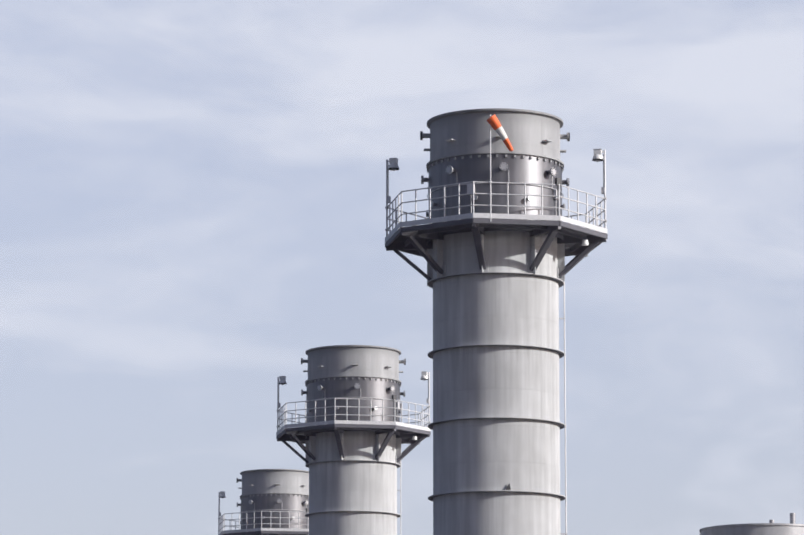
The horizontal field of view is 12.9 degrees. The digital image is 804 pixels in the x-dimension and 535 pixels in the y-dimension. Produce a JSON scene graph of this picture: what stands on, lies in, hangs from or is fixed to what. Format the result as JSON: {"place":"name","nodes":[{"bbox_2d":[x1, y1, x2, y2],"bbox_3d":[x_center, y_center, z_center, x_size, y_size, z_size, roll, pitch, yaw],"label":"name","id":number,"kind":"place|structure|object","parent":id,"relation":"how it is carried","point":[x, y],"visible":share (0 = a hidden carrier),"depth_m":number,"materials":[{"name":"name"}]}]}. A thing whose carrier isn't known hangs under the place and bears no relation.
{"place":"outdoors","nodes":[
{"label":"outdoors","id":0,"kind":"place"},
{"bbox_2d":[0,0,803,534],"label":"sky","id":1,"kind":"structure","parent":0,"point":[193,192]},
{"bbox_3d":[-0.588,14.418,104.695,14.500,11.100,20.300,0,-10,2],"label":"boiler house","id":2,"kind":"object","parent":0,"visible":0},
{"bbox_2d":[385,108,607,534],"bbox_3d":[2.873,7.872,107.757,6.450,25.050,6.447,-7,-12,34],"label":"exhaust stack","id":3,"kind":"object","parent":2,"relation":"on","point":[535,343],"visible":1,"depth_m":107.24,"materials":[{"name":"paint"}]},
{"bbox_2d":[487,114,513,151],"bbox_3d":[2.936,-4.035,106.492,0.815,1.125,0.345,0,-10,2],"label":"windsock","id":4,"kind":"object","parent":3,"relation":"attached to","point":[495,122],"visible":1,"depth_m":106.44,"materials":[{"name":"orange fabric"}]},
{"bbox_3d":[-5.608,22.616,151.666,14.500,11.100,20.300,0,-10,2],"label":"boiler house","id":5,"kind":"object","parent":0,"visible":0},
{"bbox_2d":[276,345,430,534],"bbox_3d":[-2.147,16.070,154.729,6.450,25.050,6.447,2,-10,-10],"label":"exhaust stack","id":6,"kind":"object","parent":5,"relation":"on","point":[390,437],"visible":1,"depth_m":154.57,"materials":[{"name":"paint"}]},
{"bbox_3d":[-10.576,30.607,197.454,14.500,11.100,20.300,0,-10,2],"label":"boiler house","id":7,"kind":"object","parent":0,"visible":0},
{"bbox_2d":[218,469,308,534],"bbox_3d":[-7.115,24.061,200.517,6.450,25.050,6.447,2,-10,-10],"label":"exhaust stack","id":8,"kind":"object","parent":7,"relation":"on","point":[297,483],"visible":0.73,"depth_m":200.60,"materials":[{"name":"paint"}]},
{"label":"ground","id":9,"kind":"structure","parent":0,"visible":0},
{"bbox_2d":[699,513,803,534],"bbox_3d":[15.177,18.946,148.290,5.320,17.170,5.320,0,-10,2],"label":"storage tank","id":10,"kind":"object","parent":9,"relation":"on","point":[792,528],"visible":1,"depth_m":147.27,"materials":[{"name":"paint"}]}
]}

